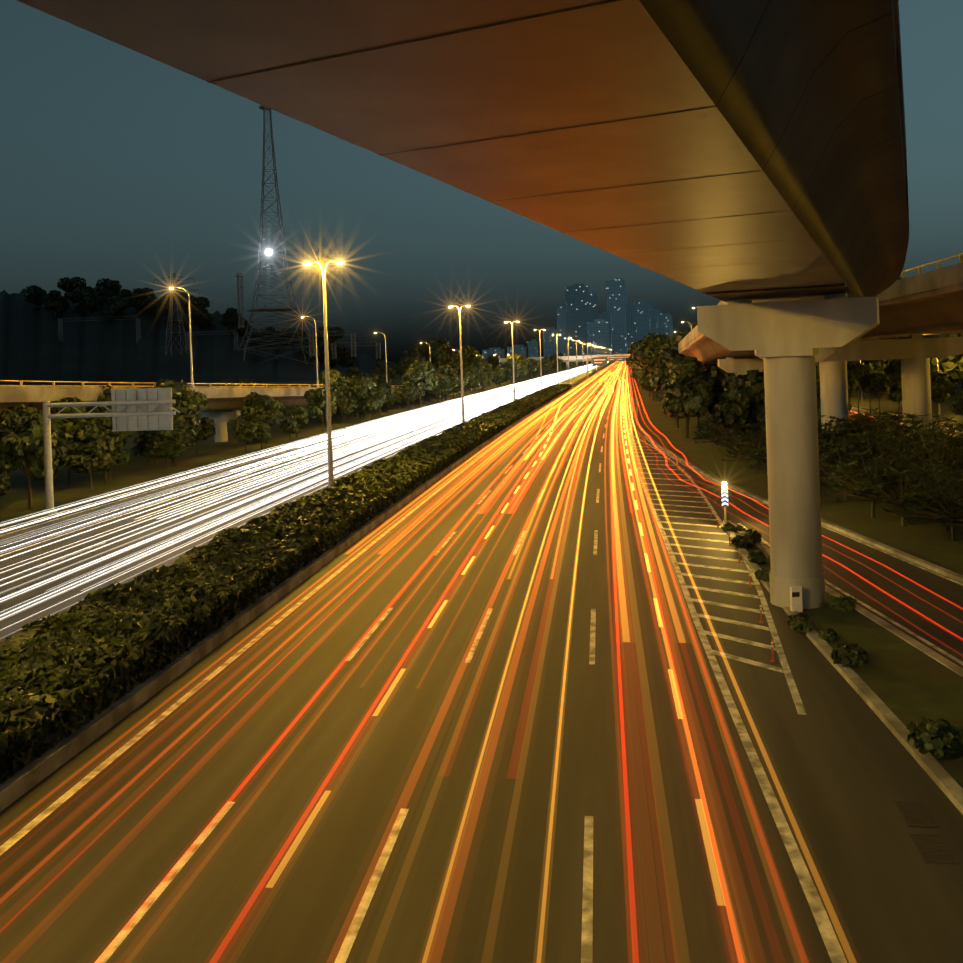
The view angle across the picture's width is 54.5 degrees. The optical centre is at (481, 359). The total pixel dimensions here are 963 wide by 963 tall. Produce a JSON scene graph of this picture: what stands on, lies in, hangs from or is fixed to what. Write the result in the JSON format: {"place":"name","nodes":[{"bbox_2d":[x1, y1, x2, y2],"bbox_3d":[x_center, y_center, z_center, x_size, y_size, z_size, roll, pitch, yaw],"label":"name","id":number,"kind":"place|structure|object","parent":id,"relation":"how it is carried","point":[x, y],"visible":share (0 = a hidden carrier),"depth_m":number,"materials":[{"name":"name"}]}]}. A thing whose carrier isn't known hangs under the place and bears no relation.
{"place":"outdoors","nodes":[
{"label":"outdoors","id":0,"kind":"place"},
{"bbox_2d":[0,288,401,386],"bbox_3d":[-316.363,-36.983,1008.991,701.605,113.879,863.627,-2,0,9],"label":"hills","id":1,"kind":"structure","parent":0,"point":[33,347],"depth_m":685.09,"materials":[{"name":"plant"}]},
{"bbox_2d":[23,288,44,305],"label":"tree","id":2,"kind":"object","parent":1,"relation":"on","point":[35,296],"visible":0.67,"depth_m":902.65,"materials":[{"name":"green plant"}]},
{"bbox_2d":[41,290,69,317],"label":"tree","id":3,"kind":"object","parent":1,"relation":"on","point":[55,301],"visible":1,"depth_m":798.20,"materials":[{"name":"green plant"}]},
{"bbox_2d":[57,277,94,307],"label":"tree","id":4,"kind":"object","parent":1,"relation":"on","point":[69,286],"visible":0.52,"depth_m":822.71,"materials":[{"name":"green plant"}]},
{"bbox_2d":[73,290,100,312],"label":"tree","id":5,"kind":"object","parent":1,"relation":"on","point":[89,300],"visible":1,"depth_m":807.74,"materials":[{"name":"green plant"}]},
{"bbox_2d":[92,278,121,299],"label":"tree","id":6,"kind":"object","parent":1,"relation":"on","point":[104,287],"visible":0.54,"depth_m":870.85,"materials":[{"name":"green plant"}]},
{"bbox_2d":[102,296,128,319],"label":"tree","id":7,"kind":"object","parent":1,"relation":"on","point":[114,307],"visible":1,"depth_m":796.87,"materials":[{"name":"green plant"}]},
{"bbox_2d":[130,287,159,314],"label":"tree","id":8,"kind":"object","parent":1,"relation":"on","point":[147,300],"visible":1,"depth_m":815.40,"materials":[{"name":"green plant"}]},
{"bbox_2d":[151,273,199,355],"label":"power pylon","id":9,"kind":"object","parent":1,"relation":"on","point":[175,283],"visible":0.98,"depth_m":647.02,"materials":[{"name":"metal"}]},
{"bbox_2d":[171,295,209,325],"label":"tree","id":10,"kind":"object","parent":1,"relation":"on","point":[198,304],"visible":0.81,"depth_m":789.20,"materials":[{"name":"green plant"}]},
{"bbox_2d":[191,309,214,328],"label":"tree","id":11,"kind":"object","parent":1,"relation":"on","point":[205,320],"visible":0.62,"depth_m":832.85,"materials":[{"name":"green plant"}]},
{"bbox_2d":[58,316,380,358],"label":"substation gantries","id":12,"kind":"object","parent":1,"relation":"on","point":[310,349],"visible":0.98,"depth_m":564.08,"materials":[{"name":"metal"}]},
{"bbox_2d":[219,307,245,326],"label":"tree","id":13,"kind":"object","parent":1,"relation":"on","point":[230,316],"visible":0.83,"depth_m":908.50,"materials":[{"name":"green plant"}]},
{"bbox_2d":[227,320,257,340],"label":"tree","id":14,"kind":"object","parent":1,"relation":"on","point":[241,331],"visible":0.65,"depth_m":824.50,"materials":[{"name":"green plant"}]},
{"bbox_2d":[238,104,318,364],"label":"radio tower","id":15,"kind":"structure","parent":1,"relation":"on","point":[268,252],"depth_m":702.73,"materials":[{"name":"metal"}]},
{"bbox_2d":[306,326,343,363],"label":"tree","id":16,"kind":"object","parent":1,"relation":"on","point":[320,343],"visible":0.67,"depth_m":802.14,"materials":[{"name":"green plant"}]},
{"bbox_2d":[190,364,504,385],"bbox_3d":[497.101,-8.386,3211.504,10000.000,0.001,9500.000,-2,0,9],"label":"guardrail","id":17,"kind":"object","parent":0,"point":[313,382],"depth_m":522.60,"materials":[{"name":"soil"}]},
{"bbox_2d":[0,361,614,783],"bbox_3d":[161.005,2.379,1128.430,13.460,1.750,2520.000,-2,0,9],"label":"median hedge","id":18,"kind":"object","parent":17,"relation":"on","point":[80,663],"visible":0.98,"depth_m":31.32,"materials":[{"name":"green plant"}]},
{"bbox_2d":[329,345,355,367],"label":"tree","id":19,"kind":"object","parent":17,"relation":"on","point":[344,358],"visible":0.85,"depth_m":813.37,"materials":[{"name":"green plant"}]},
{"bbox_2d":[371,360,397,382],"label":"tree","id":20,"kind":"object","parent":17,"relation":"on","point":[379,368],"visible":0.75,"depth_m":299.62,"materials":[{"name":"green plant"}]},
{"bbox_2d":[392,347,425,375],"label":"tree","id":21,"kind":"object","parent":17,"relation":"on","point":[412,355],"visible":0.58,"depth_m":326.30,"materials":[{"name":"green plant"}]},
{"bbox_2d":[500,354,629,370],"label":"overpass","id":22,"kind":"object","parent":17,"relation":"on","point":[563,358],"visible":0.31,"depth_m":583.37,"materials":[{"name":"concrete"}]},
{"bbox_2d":[565,283,588,355],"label":"tower","id":23,"kind":"structure","parent":17,"relation":"on","point":[577,306],"depth_m":1877.39,"materials":[{"name":"glass"}]},
{"bbox_2d":[588,291,597,322],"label":"tower","id":24,"kind":"structure","parent":17,"relation":"on","point":[593,310],"depth_m":1985.41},
{"bbox_2d":[586,319,609,354],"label":"tower","id":25,"kind":"structure","parent":17,"relation":"on","point":[598,333],"depth_m":1680.51,"materials":[{"name":"glass"}]},
{"bbox_2d":[606,278,626,354],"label":"tower","id":26,"kind":"structure","parent":17,"relation":"on","point":[616,296],"depth_m":2171.58,"materials":[{"name":"glass"}]},
{"bbox_2d":[626,302,635,351],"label":"tower","id":27,"kind":"structure","parent":17,"relation":"on","point":[630,324],"depth_m":1982.79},
{"bbox_2d":[656,313,672,335],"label":"building","id":28,"kind":"structure","parent":17,"relation":"on","point":[664,325],"depth_m":2075.42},
{"bbox_2d":[0,361,962,962],"bbox_3d":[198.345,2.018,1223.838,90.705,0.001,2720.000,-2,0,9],"label":"road asphalt","id":29,"kind":"structure","parent":0,"point":[516,751],"depth_m":21.48,"materials":[{"name":"asphalt"}]},
{"bbox_2d":[0,361,962,962],"bbox_3d":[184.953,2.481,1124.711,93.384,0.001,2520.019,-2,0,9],"label":"road markings","id":30,"kind":"object","parent":29,"relation":"on","point":[820,913],"visible":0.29,"depth_m":24.97,"materials":[{"name":"paint"}]},
{"bbox_2d":[0,361,962,814],"bbox_3d":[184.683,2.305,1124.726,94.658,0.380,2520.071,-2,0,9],"label":"kerbs","id":31,"kind":"structure","parent":29,"relation":"on","point":[34,773],"depth_m":28.32,"materials":[{"name":"concrete"}]},
{"bbox_2d":[586,356,629,381],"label":"gantry","id":32,"kind":"object","parent":29,"relation":"on","point":[600,361],"visible":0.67,"depth_m":327.71,"materials":[{"name":"metal"}]},
{"bbox_2d":[639,435,775,661],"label":"delineator posts","id":33,"kind":"object","parent":29,"relation":"on","point":[761,621],"visible":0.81,"depth_m":39.50,"materials":[{"name":"orange plastic"}]},
{"bbox_2d":[847,363,867,417],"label":"slim tree","id":34,"kind":"object","parent":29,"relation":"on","point":[859,370],"visible":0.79,"depth_m":103.44,"materials":[{"name":"green plant"}]},
{"bbox_2d":[866,373,891,415],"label":"slim tree","id":35,"kind":"object","parent":29,"relation":"on","point":[880,386],"visible":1,"depth_m":94.30,"materials":[{"name":"green plant"}]},
{"bbox_2d":[894,801,958,863],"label":"drain grates","id":36,"kind":"object","parent":29,"relation":"on","point":[932,848],"visible":1,"depth_m":16.99,"materials":[{"name":"black metal"}]},
{"bbox_2d":[0,361,962,788],"bbox_3d":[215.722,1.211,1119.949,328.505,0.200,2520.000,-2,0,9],"label":"verges","id":37,"kind":"structure","parent":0,"point":[904,681],"depth_m":62.60,"materials":[{"name":"green plant"}]},
{"bbox_2d":[0,402,65,508],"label":"round tree","id":38,"kind":"object","parent":37,"relation":"on","point":[21,435],"visible":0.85,"depth_m":60.91,"materials":[{"name":"green plant"}]},
{"bbox_2d":[42,396,90,485],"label":"round tree","id":39,"kind":"object","parent":37,"relation":"on","point":[69,429],"visible":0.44,"depth_m":73.41,"materials":[{"name":"green plant"}]},
{"bbox_2d":[63,441,113,488],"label":"round tree","id":40,"kind":"object","parent":37,"relation":"on","point":[83,458],"visible":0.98,"depth_m":71.45,"materials":[{"name":"green plant"}]},
{"bbox_2d":[75,405,134,482],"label":"round tree","id":41,"kind":"object","parent":37,"relation":"on","point":[102,436],"visible":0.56,"depth_m":73.94,"materials":[{"name":"green plant"}]},
{"bbox_2d":[76,385,135,474],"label":"round tree","id":42,"kind":"object","parent":37,"relation":"on","point":[102,397],"visible":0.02,"depth_m":80.03,"materials":[{"name":"green plant"}]},
{"bbox_2d":[43,388,179,516],"bbox_3d":[-22.962,5.744,57.977,9.344,7.800,0.840,-2,0,9],"label":"sign gantry","id":43,"kind":"object","parent":37,"relation":"on","point":[145,409],"visible":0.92,"depth_m":57.95,"materials":[{"name":"metal"}]},
{"bbox_2d":[131,433,148,466],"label":"round tree","id":44,"kind":"object","parent":37,"relation":"on","point":[138,448],"visible":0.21,"depth_m":86.67,"materials":[{"name":"green plant"}]},
{"bbox_2d":[142,436,166,469],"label":"round tree","id":45,"kind":"object","parent":37,"relation":"on","point":[147,445],"visible":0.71,"depth_m":82.80,"materials":[{"name":"green plant"}]},
{"bbox_2d":[141,430,187,468],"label":"round tree","id":46,"kind":"object","parent":37,"relation":"on","point":[171,443],"visible":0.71,"depth_m":83.46,"materials":[{"name":"green plant"}]},
{"bbox_2d":[146,420,195,466],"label":"round tree","id":47,"kind":"object","parent":37,"relation":"on","point":[188,441],"visible":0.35,"depth_m":85.95,"materials":[{"name":"green plant"}]},
{"bbox_2d":[136,379,207,462],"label":"round tree","id":48,"kind":"object","parent":37,"relation":"on","point":[190,405],"visible":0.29,"depth_m":88.61,"materials":[{"name":"green plant"}]},
{"bbox_2d":[192,417,215,453],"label":"round tree","id":49,"kind":"object","parent":37,"relation":"on","point":[207,428],"visible":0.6,"depth_m":97.95,"materials":[{"name":"green plant"}]},
{"bbox_2d":[231,419,257,451],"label":"round tree","id":50,"kind":"object","parent":37,"relation":"on","point":[245,432],"visible":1,"depth_m":98.03,"materials":[{"name":"green plant"}]},
{"bbox_2d":[253,421,271,449],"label":"round tree","id":51,"kind":"object","parent":37,"relation":"on","point":[263,436],"visible":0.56,"depth_m":99.92,"materials":[{"name":"green plant"}]},
{"bbox_2d":[240,392,285,443],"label":"round tree","id":52,"kind":"object","parent":37,"relation":"on","point":[266,409],"visible":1,"depth_m":107.51,"materials":[{"name":"green plant"}]},
{"bbox_2d":[280,412,297,440],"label":"round tree","id":53,"kind":"object","parent":37,"relation":"on","point":[289,423],"visible":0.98,"depth_m":110.75,"materials":[{"name":"green plant"}]},
{"bbox_2d":[282,406,308,436],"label":"round tree","id":54,"kind":"object","parent":37,"relation":"on","point":[300,418],"visible":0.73,"depth_m":115.96,"materials":[{"name":"green plant"}]},
{"bbox_2d":[304,387,337,432],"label":"round tree","id":55,"kind":"object","parent":37,"relation":"on","point":[316,400],"visible":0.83,"depth_m":121.77,"materials":[{"name":"green plant"}]},
{"bbox_2d":[311,367,351,422],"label":"round tree","id":56,"kind":"object","parent":37,"relation":"on","point":[340,385],"visible":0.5,"depth_m":142.44,"materials":[{"name":"green plant"}]},
{"bbox_2d":[336,396,355,422],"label":"round tree","id":57,"kind":"object","parent":37,"relation":"on","point":[346,405],"visible":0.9,"depth_m":141.08,"materials":[{"name":"green plant"}]},
{"bbox_2d":[348,376,376,420],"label":"round tree","id":58,"kind":"object","parent":37,"relation":"on","point":[361,386],"visible":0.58,"depth_m":145.33,"materials":[{"name":"green plant"}]},
{"bbox_2d":[358,389,385,419],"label":"round tree","id":59,"kind":"object","parent":37,"relation":"on","point":[372,399],"visible":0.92,"depth_m":145.58,"materials":[{"name":"green plant"}]},
{"bbox_2d":[403,360,439,407],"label":"round tree","id":60,"kind":"object","parent":37,"relation":"on","point":[419,374],"visible":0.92,"depth_m":179.38,"materials":[{"name":"green plant"}]},
{"bbox_2d":[413,338,459,372],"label":"tree","id":61,"kind":"object","parent":37,"relation":"on","point":[440,352],"visible":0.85,"depth_m":346.60,"materials":[{"name":"green plant"}]},
{"bbox_2d":[433,364,459,398],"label":"round tree","id":62,"kind":"object","parent":37,"relation":"on","point":[446,370],"visible":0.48,"depth_m":214.59,"materials":[{"name":"green plant"}]},
{"bbox_2d":[456,345,486,375],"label":"tree","id":63,"kind":"object","parent":37,"relation":"on","point":[470,354],"visible":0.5,"depth_m":376.52,"materials":[{"name":"green plant"}]},
{"bbox_2d":[169,259,940,487],"bbox_3d":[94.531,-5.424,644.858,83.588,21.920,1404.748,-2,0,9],"label":"street lamps","id":64,"kind":"object","parent":37,"relation":"on","point":[329,436],"visible":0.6,"depth_m":97.43,"materials":[{"name":"metal"}]},
{"bbox_2d":[200,293,962,608],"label":"bridge piers","id":65,"kind":"structure","parent":37,"relation":"on","point":[791,344],"depth_m":31.97,"materials":[{"name":"paint"}]},
{"bbox_2d":[0,380,445,412],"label":"elevated road","id":66,"kind":"structure","parent":65,"relation":"on","point":[225,397],"depth_m":96.55,"materials":[{"name":"concrete"}]},
{"bbox_2d":[17,0,908,364],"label":"overpass","id":67,"kind":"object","parent":65,"relation":"on","point":[705,146],"depth_m":11.53,"materials":[{"name":"concrete"}]},
{"bbox_2d":[703,284,845,294],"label":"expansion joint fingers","id":68,"kind":"object","parent":67,"relation":"on","point":[774,289],"visible":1,"depth_m":30.10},
{"bbox_2d":[861,253,962,339],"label":"viaduct","id":69,"kind":"object","parent":65,"relation":"on","point":[927,303],"visible":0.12,"depth_m":53.84,"materials":[{"name":"concrete"}]},
{"bbox_2d":[632,332,670,370],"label":"round tree","id":70,"kind":"object","parent":37,"relation":"on","point":[651,340],"visible":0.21,"depth_m":196.78,"materials":[{"name":"green plant"}]},
{"bbox_2d":[632,344,671,388],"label":"round tree","id":71,"kind":"object","parent":37,"relation":"on","point":[643,357],"visible":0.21,"depth_m":156.54,"materials":[{"name":"green plant"}]},
{"bbox_2d":[652,331,689,376],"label":"tree","id":72,"kind":"object","parent":37,"relation":"on","point":[668,353],"visible":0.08,"depth_m":129.95,"materials":[{"name":"green plant"}]},
{"bbox_2d":[649,357,703,427],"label":"round tree","id":73,"kind":"object","parent":37,"relation":"on","point":[658,381],"visible":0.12,"depth_m":109.87,"materials":[{"name":"green plant"}]},
{"bbox_2d":[660,356,714,437],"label":"round tree","id":74,"kind":"object","parent":37,"relation":"on","point":[689,388],"visible":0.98,"depth_m":94.96,"materials":[{"name":"green plant"}]},
{"bbox_2d":[703,364,731,388],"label":"tree","id":75,"kind":"object","parent":37,"relation":"on","point":[719,374],"visible":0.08,"depth_m":115.00,"materials":[{"name":"green plant"}]},
{"bbox_2d":[690,412,758,454],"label":"plumeria","id":76,"kind":"object","parent":37,"relation":"on","point":[708,434],"visible":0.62,"depth_m":79.99,"materials":[{"name":"green plant"}]},
{"bbox_2d":[711,369,764,454],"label":"round tree","id":77,"kind":"object","parent":37,"relation":"on","point":[741,404],"visible":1,"depth_m":76.74,"materials":[{"name":"green plant"}]},
{"bbox_2d":[718,423,766,472],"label":"plumeria","id":78,"kind":"object","parent":37,"relation":"on","point":[759,444],"visible":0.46,"depth_m":67.03,"materials":[{"name":"green plant"}]},
{"bbox_2d":[744,446,766,469],"bbox_3d":[19.614,6.755,61.392,4.643,2.782,4.692,-2,0,-20],"label":"shrub","id":79,"kind":"object","parent":37,"relation":"on","point":[757,454],"visible":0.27,"depth_m":61.36,"materials":[{"name":"green plant"}]},
{"bbox_2d":[790,586,802,611],"bbox_3d":[10.560,8.035,31.393,0.360,0.840,0.144,-2,0,-5],"label":"electrical cabinet","id":80,"kind":"object","parent":37,"relation":"on","point":[795,598],"visible":0.89,"depth_m":31.33,"materials":[{"name":"metal"}]},
{"bbox_2d":[817,415,850,452],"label":"shrub","id":81,"kind":"object","parent":37,"relation":"on","point":[825,425],"visible":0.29,"depth_m":69.56,"materials":[{"name":"green plant"}]},
{"bbox_2d":[816,362,859,410],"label":"round tree","id":82,"kind":"object","parent":37,"relation":"on","point":[853,387],"visible":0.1,"depth_m":82.36,"materials":[{"name":"green plant"}]},
{"bbox_2d":[721,523,962,757],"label":"island shrubs","id":83,"kind":"object","parent":37,"relation":"on","point":[939,735],"visible":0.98,"depth_m":25.97,"materials":[{"name":"green plant"}]},
{"bbox_2d":[818,430,866,467],"bbox_3d":[22.109,6.233,59.552,5.019,3.648,5.607,-2,0,41],"label":"shrub","id":84,"kind":"object","parent":37,"relation":"on","point":[821,452],"visible":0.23,"depth_m":59.53,"materials":[{"name":"green plant"}]},
{"bbox_2d":[819,440,872,483],"bbox_3d":[21.610,6.468,56.901,4.935,3.212,4.418,-2,0,0],"label":"plumeria","id":85,"kind":"object","parent":37,"relation":"on","point":[829,460],"visible":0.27,"depth_m":56.47,"materials":[{"name":"green plant"}]},
{"bbox_2d":[819,446,874,499],"bbox_3d":[20.795,6.531,53.927,4.323,3.142,4.829,-2,0,-33],"label":"plumeria","id":86,"kind":"object","parent":37,"relation":"on","point":[822,464],"visible":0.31,"depth_m":53.93,"materials":[{"name":"green plant"}]},
{"bbox_2d":[828,411,909,445],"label":"plumeria","id":87,"kind":"object","parent":37,"relation":"on","point":[860,426],"visible":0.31,"depth_m":67.52,"materials":[{"name":"green plant"}]},
{"bbox_2d":[820,449,921,517],"bbox_3d":[19.934,6.369,48.131,5.420,3.527,4.852,-2,0,43],"label":"plumeria","id":88,"kind":"object","parent":37,"relation":"on","point":[837,486],"visible":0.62,"depth_m":48.13,"materials":[{"name":"green plant"}]},
{"bbox_2d":[832,432,926,473],"bbox_3d":[24.155,6.179,57.240,5.603,3.610,5.286,-2,0,30],"label":"plumeria","id":89,"kind":"object","parent":37,"relation":"on","point":[848,438],"visible":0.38,"depth_m":57.13,"materials":[{"name":"green plant"}]},
{"bbox_2d":[867,359,896,399],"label":"round tree","id":90,"kind":"object","parent":37,"relation":"on","point":[879,366],"visible":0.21,"depth_m":152.74,"materials":[{"name":"green plant"}]},
{"bbox_2d":[848,410,925,445],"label":"plumeria","id":91,"kind":"object","parent":37,"relation":"on","point":[897,419],"visible":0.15,"depth_m":68.70,"materials":[{"name":"green plant"}]},
{"bbox_2d":[845,422,929,467],"bbox_3d":[26.178,5.955,60.222,5.736,3.918,6.080,-2,0,-5],"label":"plumeria","id":92,"kind":"object","parent":37,"relation":"on","point":[891,438],"visible":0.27,"depth_m":59.98,"materials":[{"name":"green plant"}]},
{"bbox_2d":[883,359,901,388],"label":"slim tree","id":93,"kind":"object","parent":37,"relation":"on","point":[892,370],"visible":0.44,"depth_m":84.09,"materials":[{"name":"green plant"}]},
{"bbox_2d":[848,466,947,525],"bbox_3d":[20.632,6.616,45.617,5.042,2.990,4.990,-2,0,-35],"label":"plumeria","id":94,"kind":"object","parent":37,"relation":"on","point":[891,500],"visible":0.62,"depth_m":45.57,"materials":[{"name":"green plant"}]},
{"bbox_2d":[874,426,962,475],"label":"plumeria","id":95,"kind":"object","parent":37,"relation":"on","point":[932,431],"visible":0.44,"depth_m":52.48,"materials":[{"name":"green plant"}]},
{"bbox_2d":[880,413,961,460],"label":"plumeria","id":96,"kind":"object","parent":37,"relation":"on","point":[945,419],"visible":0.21,"depth_m":64.09,"materials":[{"name":"green plant"}]},
{"bbox_2d":[889,461,958,522],"bbox_3d":[22.296,6.523,46.175,4.466,3.050,4.734,-2,0,-2],"label":"plumeria","id":97,"kind":"object","parent":37,"relation":"on","point":[910,465],"visible":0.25,"depth_m":46.29,"materials":[{"name":"green plant"}]},
{"bbox_2d":[890,467,962,539],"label":"plumeria","id":98,"kind":"object","parent":37,"relation":"on","point":[943,509],"visible":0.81,"depth_m":41.78,"materials":[{"name":"green plant"}]},
{"bbox_2d":[899,471,962,530],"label":"plumeria","id":99,"kind":"object","parent":37,"relation":"on","point":[923,508],"visible":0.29,"depth_m":43.87,"materials":[{"name":"green plant"}]},
{"bbox_2d":[930,372,956,427],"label":"slim tree","id":100,"kind":"object","parent":37,"relation":"on","point":[942,387],"visible":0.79,"depth_m":73.15,"materials":[{"name":"green plant"}]},
{"bbox_2d":[930,333,962,384],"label":"tree","id":101,"kind":"object","parent":37,"relation":"on","point":[951,368],"visible":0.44,"depth_m":114.51,"materials":[{"name":"green plant"}]},
{"bbox_2d":[931,476,962,536],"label":"shrub","id":102,"kind":"object","parent":37,"relation":"on","point":[950,515],"visible":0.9,"depth_m":39.92,"materials":[{"name":"green plant"}]},
{"bbox_2d":[0,0,962,362],"label":"sky","id":103,"kind":"structure","parent":0,"point":[123,164],"materials":[{"name":"blue"}]},
{"bbox_2d":[543,327,557,356],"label":"tower","id":104,"kind":"structure","parent":0,"point":[550,346],"depth_m":2282.74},
{"bbox_2d":[557,306,566,354],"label":"tower","id":105,"kind":"structure","parent":0,"point":[561,328],"depth_m":2086.89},
{"bbox_2d":[633,300,652,341],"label":"tower","id":106,"kind":"structure","parent":0,"point":[643,308],"depth_m":2367.86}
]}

